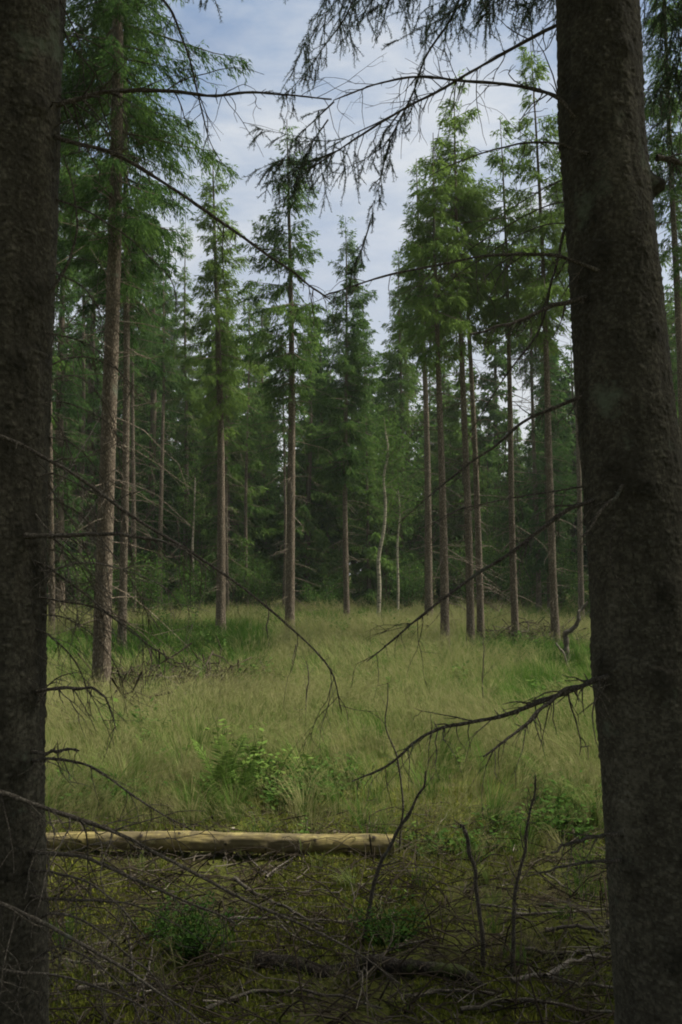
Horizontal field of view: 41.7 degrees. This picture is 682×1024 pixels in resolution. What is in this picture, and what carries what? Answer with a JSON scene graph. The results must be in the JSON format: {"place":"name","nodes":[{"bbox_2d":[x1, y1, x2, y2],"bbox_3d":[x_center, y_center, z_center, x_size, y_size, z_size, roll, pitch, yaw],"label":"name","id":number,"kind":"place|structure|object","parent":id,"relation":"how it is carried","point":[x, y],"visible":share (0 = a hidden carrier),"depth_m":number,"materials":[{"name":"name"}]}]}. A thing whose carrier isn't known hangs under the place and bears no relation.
{"place":"outdoors","nodes":[
{"label":"outdoors","id":0,"kind":"place"},
{"bbox_2d":[45,576,614,1023],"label":"ground","id":1,"kind":"structure","parent":0,"point":[387,1008],"depth_m":3.98,"materials":[{"name":"plant"}]},
{"bbox_2d":[47,164,102,618],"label":"spruce tree","id":2,"kind":"object","parent":1,"relation":"on","point":[62,348],"visible":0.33,"depth_m":27.66,"materials":[{"name":"green plant"}]},
{"bbox_2d":[47,5,107,637],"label":"spruce tree","id":3,"kind":"object","parent":1,"relation":"on","point":[65,197],"visible":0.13,"depth_m":18.18,"materials":[{"name":"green plant"}]},
{"bbox_2d":[57,153,105,610],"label":"spruce tree","id":4,"kind":"object","parent":1,"relation":"on","point":[91,292],"visible":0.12,"depth_m":30.53,"materials":[{"name":"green plant"}]},
{"bbox_2d":[52,204,130,603],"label":"spruce tree","id":5,"kind":"object","parent":1,"relation":"on","point":[89,470],"visible":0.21,"depth_m":31.03,"materials":[{"name":"green plant"}]},
{"bbox_2d":[65,544,119,619],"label":"bush","id":6,"kind":"object","parent":1,"relation":"on","point":[85,586],"visible":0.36,"depth_m":23.73,"materials":[{"name":"green plant"}]},
{"bbox_2d":[84,316,158,606],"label":"spruce tree","id":7,"kind":"object","parent":1,"relation":"on","point":[118,528],"visible":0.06,"depth_m":35.18,"materials":[{"name":"green plant"}]},
{"bbox_2d":[95,386,154,605],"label":"spruce tree","id":8,"kind":"object","parent":1,"relation":"on","point":[117,496],"visible":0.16,"depth_m":34.28,"materials":[{"name":"green plant"}]},
{"bbox_2d":[57,0,196,647],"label":"spruce tree","id":9,"kind":"object","parent":1,"relation":"on","point":[145,184],"visible":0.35,"depth_m":16.24,"materials":[{"name":"green plant"}]},
{"bbox_2d":[96,696,170,751],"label":"tall weed","id":10,"kind":"object","parent":1,"relation":"on","point":[132,714],"visible":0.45,"depth_m":7.42,"materials":[{"name":"green plant"}]},
{"bbox_2d":[100,143,170,621],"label":"spruce tree","id":11,"kind":"object","parent":1,"relation":"on","point":[143,340],"visible":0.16,"depth_m":27.16,"materials":[{"name":"green plant"}]},
{"bbox_2d":[46,673,240,738],"bbox_3d":[-2.161,1.829,8.763,2.067,0.526,1.908,-2,-4,30],"label":"brush pile","id":12,"kind":"object","parent":1,"relation":"on","point":[117,687],"visible":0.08,"depth_m":8.81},
{"bbox_2d":[118,541,174,621],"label":"bush","id":13,"kind":"object","parent":1,"relation":"on","point":[151,586],"visible":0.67,"depth_m":23.70,"materials":[{"name":"green plant"}]},
{"bbox_2d":[52,0,254,692],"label":"spruce tree","id":14,"kind":"object","parent":1,"relation":"on","point":[114,44],"visible":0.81,"depth_m":11.18,"materials":[{"name":"green plant"}]},
{"bbox_2d":[114,253,195,604],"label":"spruce tree","id":15,"kind":"object","parent":1,"relation":"on","point":[152,419],"visible":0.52,"depth_m":31.55,"materials":[{"name":"green plant"}]},
{"bbox_2d":[133,896,186,942],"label":"bilberry shrub","id":16,"kind":"object","parent":1,"relation":"on","point":[162,924],"visible":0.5,"depth_m":3.62,"materials":[{"name":"green plant"}]},
{"bbox_2d":[135,294,189,581],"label":"spruce tree","id":17,"kind":"object","parent":1,"relation":"on","point":[168,434],"visible":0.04,"depth_m":37.88,"materials":[{"name":"green plant"}]},
{"bbox_2d":[134,255,199,609],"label":"spruce tree","id":18,"kind":"object","parent":1,"relation":"on","point":[173,373],"visible":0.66,"depth_m":30.48,"materials":[{"name":"green plant"}]},
{"bbox_2d":[56,636,290,697],"bbox_3d":[-2.044,1.925,11.306,2.640,0.587,2.666,-3,-5,43],"label":"brush pile","id":19,"kind":"object","parent":1,"relation":"on","point":[125,673],"visible":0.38,"depth_m":11.21,"materials":[{"name":"wood"}]},
{"bbox_2d":[144,401,212,604],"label":"spruce tree","id":20,"kind":"object","parent":1,"relation":"on","point":[200,449],"visible":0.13,"depth_m":34.31,"materials":[{"name":"green plant"}]},
{"bbox_2d":[158,219,208,594],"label":"spruce tree","id":21,"kind":"object","parent":1,"relation":"on","point":[191,397],"visible":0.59,"depth_m":33.28,"materials":[{"name":"green plant"}]},
{"bbox_2d":[165,468,216,601],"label":"birch tree","id":22,"kind":"object","parent":1,"relation":"on","point":[193,514],"visible":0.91,"depth_m":30.19,"materials":[{"name":"green plant"}]},
{"bbox_2d":[157,433,235,605],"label":"broadleaf tree","id":23,"kind":"object","parent":1,"relation":"on","point":[198,530],"visible":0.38,"depth_m":31.81,"materials":[{"name":"green wood"}]},
{"bbox_2d":[161,549,233,613],"bbox_3d":[-4.692,2.345,29.762,2.587,2.262,2.133,-1,-4,19],"label":"bush","id":24,"kind":"object","parent":1,"relation":"on","point":[193,585],"visible":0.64,"depth_m":29.64,"materials":[{"name":"green plant"}]},
{"bbox_2d":[141,891,260,963],"bbox_3d":[-0.574,1.611,3.416,0.403,0.283,0.378,3,-5,-39],"label":"bilberry shrub","id":25,"kind":"object","parent":1,"relation":"on","point":[187,940],"visible":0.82,"depth_m":3.41,"materials":[{"name":"green plant"}]},
{"bbox_2d":[0,0,406,1023],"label":"spruce tree","id":26,"kind":"object","parent":1,"relation":"on","point":[32,52],"visible":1,"depth_m":2.38,"materials":[{"name":"brown plant"}]},
{"bbox_2d":[162,146,269,634],"bbox_3d":[-2.702,-2.790,20.957,2.656,11.655,2.214,3,-5,-38],"label":"spruce tree","id":27,"kind":"object","parent":1,"relation":"on","point":[213,273],"visible":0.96,"depth_m":20.82,"materials":[{"name":"green plant"}]},
{"bbox_2d":[190,733,247,805],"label":"fern","id":28,"kind":"object","parent":1,"relation":"on","point":[229,754],"visible":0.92,"depth_m":5.66,"materials":[{"name":"green plant"}]},
{"bbox_2d":[46,831,394,854],"bbox_3d":[-0.721,1.758,4.758,2.009,0.125,0.127,0,-4,0],"label":"fallen log","id":29,"kind":"object","parent":1,"relation":"on","point":[227,841],"visible":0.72,"depth_m":4.72,"materials":[{"name":"brown wood"}]},
{"bbox_2d":[200,527,256,609],"bbox_3d":[-3.788,2.011,30.755,2.111,3.043,2.666,-1,-4,8],"label":"bush","id":30,"kind":"object","parent":1,"relation":"on","point":[234,577],"visible":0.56,"depth_m":30.76,"materials":[{"name":"green plant"}]},
{"bbox_2d":[197,281,265,609],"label":"spruce tree","id":31,"kind":"object","parent":1,"relation":"on","point":[237,412],"visible":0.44,"depth_m":26.81,"materials":[{"name":"green plant"}]},
{"bbox_2d":[188,314,278,606],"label":"spruce tree","id":32,"kind":"object","parent":1,"relation":"on","point":[237,499],"visible":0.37,"depth_m":31.96,"materials":[{"name":"green plant"}]},
{"bbox_2d":[228,760,261,803],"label":"fern","id":33,"kind":"object","parent":1,"relation":"on","point":[246,772],"visible":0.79,"depth_m":5.63,"materials":[{"name":"green plant"}]},
{"bbox_2d":[229,284,275,606],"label":"spruce tree","id":34,"kind":"object","parent":1,"relation":"on","point":[253,418],"visible":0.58,"depth_m":31.75,"materials":[{"name":"green plant"}]},
{"bbox_2d":[228,548,278,608],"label":"bush","id":35,"kind":"object","parent":1,"relation":"on","point":[257,588],"visible":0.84,"depth_m":30.84,"materials":[{"name":"green plant"}]},
{"bbox_2d":[230,392,283,606],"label":"spruce tree","id":36,"kind":"object","parent":1,"relation":"on","point":[267,519],"visible":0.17,"depth_m":33.39,"materials":[{"name":"green plant"}]},
{"bbox_2d":[241,289,287,597],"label":"spruce tree","id":37,"kind":"object","parent":1,"relation":"on","point":[263,408],"visible":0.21,"depth_m":35.53,"materials":[{"name":"green plant"}]},
{"bbox_2d":[215,739,313,796],"bbox_3d":[-0.541,1.730,5.954,0.725,0.358,0.467,1,-4,-10],"label":"broadleaf shrub","id":38,"kind":"object","parent":1,"relation":"on","point":[279,759],"visible":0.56,"depth_m":5.98,"materials":[{"name":"green plant"}]},
{"bbox_2d":[250,567,282,610],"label":"bush","id":39,"kind":"object","parent":1,"relation":"on","point":[274,595],"visible":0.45,"depth_m":31.76,"materials":[{"name":"green plant"}]},
{"bbox_2d":[230,430,304,599],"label":"broadleaf tree","id":40,"kind":"object","parent":1,"relation":"on","point":[265,477],"visible":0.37,"depth_m":33.35,"materials":[{"name":"green wood"}]},
{"bbox_2d":[250,395,286,575],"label":"spruce tree","id":41,"kind":"object","parent":1,"relation":"on","point":[278,485],"visible":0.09,"depth_m":38.90,"materials":[{"name":"green plant"}]},
{"bbox_2d":[244,776,303,811],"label":"ground plant","id":42,"kind":"object","parent":1,"relation":"on","point":[269,795],"visible":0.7,"depth_m":5.70,"materials":[{"name":"green plant"}]},
{"bbox_2d":[257,324,309,611],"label":"spruce tree","id":43,"kind":"object","parent":1,"relation":"on","point":[282,458],"visible":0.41,"depth_m":30.86,"materials":[{"name":"green plant"}]},
{"bbox_2d":[224,119,354,635],"bbox_3d":[-1.146,-2.990,19.650,2.983,11.854,2.528,0,-4,0],"label":"spruce tree","id":44,"kind":"object","parent":1,"relation":"on","point":[291,363],"visible":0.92,"depth_m":19.71,"materials":[{"name":"green plant"}]},
{"bbox_2d":[203,962,382,1011],"bbox_3d":[-0.166,1.687,3.098,0.604,0.189,0.208,0,-4,-4],"label":"fallen branch","id":45,"kind":"object","parent":1,"relation":"on","point":[285,991],"visible":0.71,"depth_m":3.15,"materials":[{"name":"brown wood"}]},
{"bbox_2d":[270,408,315,606],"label":"spruce tree","id":46,"kind":"object","parent":1,"relation":"on","point":[296,472],"visible":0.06,"depth_m":36.24,"materials":[{"name":"green plant"}]},
{"bbox_2d":[263,303,351,610],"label":"spruce tree","id":47,"kind":"object","parent":1,"relation":"on","point":[308,487],"visible":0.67,"depth_m":33.17,"materials":[{"name":"green plant"}]},
{"bbox_2d":[279,325,354,599],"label":"spruce tree","id":48,"kind":"object","parent":1,"relation":"on","point":[336,538],"visible":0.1,"depth_m":35.36,"materials":[{"name":"green plant"}]},
{"bbox_2d":[296,581,340,613],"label":"bush","id":49,"kind":"object","parent":1,"relation":"on","point":[314,597],"visible":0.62,"depth_m":30.17,"materials":[{"name":"green plant"}]},
{"bbox_2d":[45,593,611,1022],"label":"meadow grass","id":50,"kind":"structure","parent":1,"relation":"on","point":[504,679],"depth_m":7.61,"materials":[{"name":"plant"}]},
{"bbox_2d":[298,369,359,603],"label":"spruce tree","id":51,"kind":"object","parent":1,"relation":"on","point":[330,512],"visible":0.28,"depth_m":33.97,"materials":[{"name":"green plant"}]},
{"bbox_2d":[45,792,614,1023],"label":"twig litter","id":52,"kind":"object","parent":1,"relation":"on","point":[323,1013],"visible":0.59,"depth_m":3.56,"materials":[{"name":"wood"}]},
{"bbox_2d":[46,783,614,1023],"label":"moss","id":53,"kind":"object","parent":1,"relation":"on","point":[325,944],"visible":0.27,"depth_m":3.72,"materials":[{"name":"plant"}]},
{"bbox_2d":[310,564,360,611],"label":"bush","id":54,"kind":"object","parent":1,"relation":"on","point":[335,592],"visible":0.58,"depth_m":30.85,"materials":[{"name":"green plant"}]},
{"bbox_2d":[295,215,386,619],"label":"spruce tree","id":55,"kind":"object","parent":1,"relation":"on","point":[345,364],"visible":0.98,"depth_m":27.02,"materials":[{"name":"green plant"}]},
{"bbox_2d":[347,285,383,579],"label":"spruce tree","id":56,"kind":"object","parent":1,"relation":"on","point":[370,389],"visible":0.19,"depth_m":37.45,"materials":[{"name":"green plant"}]},
{"bbox_2d":[252,948,486,989],"bbox_3d":[0.096,1.676,3.297,0.859,0.126,0.247,0,-4,4],"label":"rotting log","id":57,"kind":"object","parent":1,"relation":"on","point":[410,965],"visible":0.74,"depth_m":3.28,"materials":[{"name":"brown wood"}]},
{"bbox_2d":[337,418,402,610],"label":"spruce tree","id":58,"kind":"object","parent":1,"relation":"on","point":[369,552],"visible":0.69,"depth_m":31.82,"materials":[{"name":"green plant"}]},
{"bbox_2d":[354,409,416,624],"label":"birch tree","id":59,"kind":"object","parent":1,"relation":"on","point":[386,432],"visible":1,"depth_m":24.59,"materials":[{"name":"green plant"}]},
{"bbox_2d":[348,352,424,594],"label":"spruce tree","id":60,"kind":"object","parent":1,"relation":"on","point":[381,402],"visible":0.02,"depth_m":38.25,"materials":[{"name":"green plant"}]},
{"bbox_2d":[341,381,433,607],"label":"broadleaf tree","id":61,"kind":"object","parent":1,"relation":"on","point":[388,548],"visible":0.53,"depth_m":32.35,"materials":[{"name":"green wood"}]},
{"bbox_2d":[341,894,434,952],"bbox_3d":[0.186,1.618,3.500,0.392,0.166,0.408,0,-4,0],"label":"bilberry shrub","id":62,"kind":"object","parent":1,"relation":"on","point":[402,928],"visible":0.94,"depth_m":3.54,"materials":[{"name":"green plant"}]},
{"bbox_2d":[356,421,424,608],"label":"spruce tree","id":63,"kind":"object","parent":1,"relation":"on","point":[410,531],"visible":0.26,"depth_m":33.33,"materials":[{"name":"green plant"}]},
{"bbox_2d":[365,480,424,613],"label":"birch tree","id":64,"kind":"object","parent":1,"relation":"on","point":[400,508],"visible":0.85,"depth_m":25.84,"materials":[{"name":"green plant"}]},
{"bbox_2d":[355,753,436,940],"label":"dead sapling","id":65,"kind":"object","parent":1,"relation":"on","point":[382,858],"visible":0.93,"depth_m":3.64,"materials":[{"name":"brown wood"}]},
{"bbox_2d":[374,247,434,604],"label":"spruce tree","id":66,"kind":"object","parent":1,"relation":"on","point":[393,358],"visible":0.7,"depth_m":33.85,"materials":[{"name":"green plant"}]},
{"bbox_2d":[381,555,436,611],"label":"bush","id":67,"kind":"object","parent":1,"relation":"on","point":[406,589],"visible":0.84,"depth_m":30.76,"materials":[{"name":"green plant"}]},
{"bbox_2d":[372,285,451,599],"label":"spruce tree","id":68,"kind":"object","parent":1,"relation":"on","point":[421,442],"visible":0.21,"depth_m":35.38,"materials":[{"name":"green plant"}]},
{"bbox_2d":[365,389,461,598],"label":"broadleaf tree","id":69,"kind":"object","parent":1,"relation":"on","point":[420,471],"visible":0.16,"depth_m":34.85,"materials":[{"name":"green wood"}]},
{"bbox_2d":[382,828,464,859],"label":"ground plant","id":70,"kind":"object","parent":1,"relation":"on","point":[442,840],"visible":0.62,"depth_m":4.88,"materials":[{"name":"green plant"}]},
{"bbox_2d":[383,158,473,624],"bbox_3d":[2.193,-3.167,23.615,2.451,12.694,2.349,-1,-4,11],"label":"spruce tree","id":71,"kind":"object","parent":1,"relation":"on","point":[428,570],"visible":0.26,"depth_m":23.46,"materials":[{"name":"green plant"}]},
{"bbox_2d":[381,133,503,650],"bbox_3d":[1.832,-2.178,16.378,2.273,9.797,2.544,0,-4,0],"label":"spruce tree","id":72,"kind":"object","parent":1,"relation":"on","point":[440,319],"visible":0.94,"depth_m":16.33,"materials":[{"name":"green plant"}]},
{"bbox_2d":[413,337,474,578],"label":"spruce tree","id":73,"kind":"object","parent":1,"relation":"on","point":[448,387],"visible":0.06,"depth_m":39.63,"materials":[{"name":"green plant"}]},
{"bbox_2d":[400,982,494,1006],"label":"fallen branch","id":74,"kind":"object","parent":1,"relation":"on","point":[439,991],"visible":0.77,"depth_m":3.10,"materials":[{"name":"brown wood"}]},
{"bbox_2d":[421,399,482,605],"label":"spruce tree","id":75,"kind":"object","parent":1,"relation":"on","point":[445,427],"visible":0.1,"depth_m":36.11,"materials":[{"name":"green plant"}]},
{"bbox_2d":[395,68,524,648],"bbox_3d":[2.409,-2.902,17.060,2.376,11.316,2.395,3,-5,-39],"label":"spruce tree","id":76,"kind":"object","parent":1,"relation":"on","point":[473,205],"visible":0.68,"depth_m":17.09,"materials":[{"name":"green plant"}]},
{"bbox_2d":[241,0,681,1023],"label":"spruce tree","id":77,"kind":"object","parent":1,"relation":"on","point":[627,418],"visible":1,"depth_m":2.52,"materials":[{"name":"brown plant"}]},
{"bbox_2d":[430,351,494,604],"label":"spruce tree","id":78,"kind":"object","parent":1,"relation":"on","point":[456,441],"visible":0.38,"depth_m":33.94,"materials":[{"name":"green plant"}]},
{"bbox_2d":[433,526,495,606],"bbox_3d":[4.388,2.039,31.245,2.185,3.149,2.760,-1,-4,13],"label":"bush","id":79,"kind":"object","parent":1,"relation":"on","point":[462,588],"visible":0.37,"depth_m":31.49,"materials":[{"name":"green plant"}]},
{"bbox_2d":[450,815,485,966],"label":"dead sapling","id":80,"kind":"object","parent":1,"relation":"on","point":[475,889],"visible":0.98,"depth_m":3.39,"materials":[{"name":"brown wood"}]},
{"bbox_2d":[406,138,532,643],"bbox_3d":[2.778,-2.465,18.624,1.889,10.664,2.410,-3,-5,38],"label":"spruce tree","id":81,"kind":"object","parent":1,"relation":"on","point":[478,338],"visible":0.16,"depth_m":18.38,"materials":[{"name":"green plant"}]},
{"bbox_2d":[435,821,509,862],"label":"ground plant","id":82,"kind":"object","parent":1,"relation":"on","point":[471,837],"visible":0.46,"depth_m":4.92,"materials":[{"name":"green plant"}]},
{"bbox_2d":[455,441,520,606],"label":"spruce tree","id":83,"kind":"object","parent":1,"relation":"on","point":[482,499],"visible":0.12,"depth_m":35.80,"materials":[{"name":"green plant"}]},
{"bbox_2d":[448,412,527,601],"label":"broadleaf tree","id":84,"kind":"object","parent":1,"relation":"on","point":[490,518],"visible":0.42,"depth_m":33.58,"materials":[{"name":"green wood"}]},
{"bbox_2d":[467,295,531,604],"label":"spruce tree","id":85,"kind":"object","parent":1,"relation":"on","point":[496,414],"visible":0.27,"depth_m":38.52,"materials":[{"name":"green plant"}]},
{"bbox_2d":[472,525,544,610],"bbox_3d":[5.608,1.899,30.019,2.811,3.208,2.225,0,-4,1],"label":"bush","id":86,"kind":"object","parent":1,"relation":"on","point":[491,560],"visible":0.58,"depth_m":29.82,"materials":[{"name":"green plant"}]},
{"bbox_2d":[471,803,554,834],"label":"ground plant","id":87,"kind":"object","parent":1,"relation":"on","point":[512,812],"visible":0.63,"depth_m":5.22,"materials":[{"name":"green plant"}]},
{"bbox_2d":[457,114,574,643],"bbox_3d":[3.322,-2.585,18.022,2.786,10.818,2.141,4,-5,-44],"label":"spruce tree","id":88,"kind":"object","parent":1,"relation":"on","point":[496,161],"visible":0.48,"depth_m":17.83,"materials":[{"name":"green plant"}]},
{"bbox_2d":[474,471,559,601],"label":"broadleaf tree","id":89,"kind":"object","parent":1,"relation":"on","point":[522,538],"visible":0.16,"depth_m":32.63,"materials":[{"name":"green wood"}]},
{"bbox_2d":[503,770,541,973],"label":"dead sapling","id":90,"kind":"object","parent":1,"relation":"on","point":[514,898],"visible":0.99,"depth_m":3.38,"materials":[{"name":"brown wood"}]},
{"bbox_2d":[502,557,546,610],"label":"bush","id":91,"kind":"object","parent":1,"relation":"on","point":[524,604],"visible":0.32,"depth_m":30.87,"materials":[{"name":"green plant"}]},
{"bbox_2d":[486,422,569,609],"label":"spruce tree","id":92,"kind":"object","parent":1,"relation":"on","point":[525,507],"visible":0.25,"depth_m":32.67,"materials":[{"name":"green plant"}]},
{"bbox_2d":[500,198,566,612],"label":"spruce tree","id":93,"kind":"object","parent":1,"relation":"on","point":[519,349],"visible":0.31,"depth_m":30.50,"materials":[{"name":"green plant"}]},
{"bbox_2d":[476,617,590,645],"bbox_3d":[3.825,2.357,17.925,2.680,0.522,2.303,0,-4,0],"label":"brush pile","id":94,"kind":"object","parent":1,"relation":"on","point":[528,628],"visible":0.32,"depth_m":17.87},
{"bbox_2d":[481,41,588,646],"bbox_3d":[3.798,-3.344,17.160,2.111,12.094,2.489,-1,-4,14],"label":"spruce tree","id":95,"kind":"object","parent":1,"relation":"on","point":[542,287],"visible":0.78,"depth_m":17.24,"materials":[{"name":"green plant"}]},
{"bbox_2d":[460,989,611,1023],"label":"fallen branch","id":96,"kind":"object","parent":1,"relation":"on","point":[478,1007],"visible":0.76,"depth_m":3.00,"materials":[{"name":"brown wood"}]},
{"bbox_2d":[503,328,587,608],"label":"spruce tree","id":97,"kind":"object","parent":1,"relation":"on","point":[564,439],"visible":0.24,"depth_m":34.21,"materials":[{"name":"green plant"}]},
{"bbox_2d":[525,551,577,611],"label":"bush","id":98,"kind":"object","parent":1,"relation":"on","point":[566,583],"visible":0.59,"depth_m":30.30,"materials":[{"name":"green plant"}]},
{"bbox_2d":[523,300,582,610],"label":"spruce tree","id":99,"kind":"object","parent":1,"relation":"on","point":[563,475],"visible":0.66,"depth_m":29.95,"materials":[{"name":"green plant"}]},
{"bbox_2d":[532,106,588,620],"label":"spruce tree","id":100,"kind":"object","parent":1,"relation":"on","point":[580,578],"visible":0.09,"depth_m":25.93,"materials":[{"name":"green plant"}]},
{"bbox_2d":[521,796,600,831],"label":"ground plant","id":101,"kind":"object","parent":1,"relation":"on","point":[567,825],"visible":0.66,"depth_m":5.19,"materials":[{"name":"green plant"}]},
{"bbox_2d":[539,803,603,844],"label":"ground plant","id":102,"kind":"object","parent":1,"relation":"on","point":[582,830],"visible":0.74,"depth_m":5.02,"materials":[{"name":"green plant"}]},
{"bbox_2d":[556,341,588,605],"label":"spruce tree","id":103,"kind":"object","parent":1,"relation":"on","point":[567,362],"visible":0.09,"depth_m":36.78,"materials":[{"name":"green plant"}]},
{"bbox_2d":[642,0,681,441],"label":"spruce tree","id":104,"kind":"object","parent":1,"relation":"on","point":[675,250],"visible":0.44,"depth_m":18.09,"materials":[{"name":"green plant"}]},
{"bbox_2d":[54,0,681,571],"label":"sky","id":105,"kind":"structure","parent":0,"point":[268,33],"materials":[{"name":"blue"}]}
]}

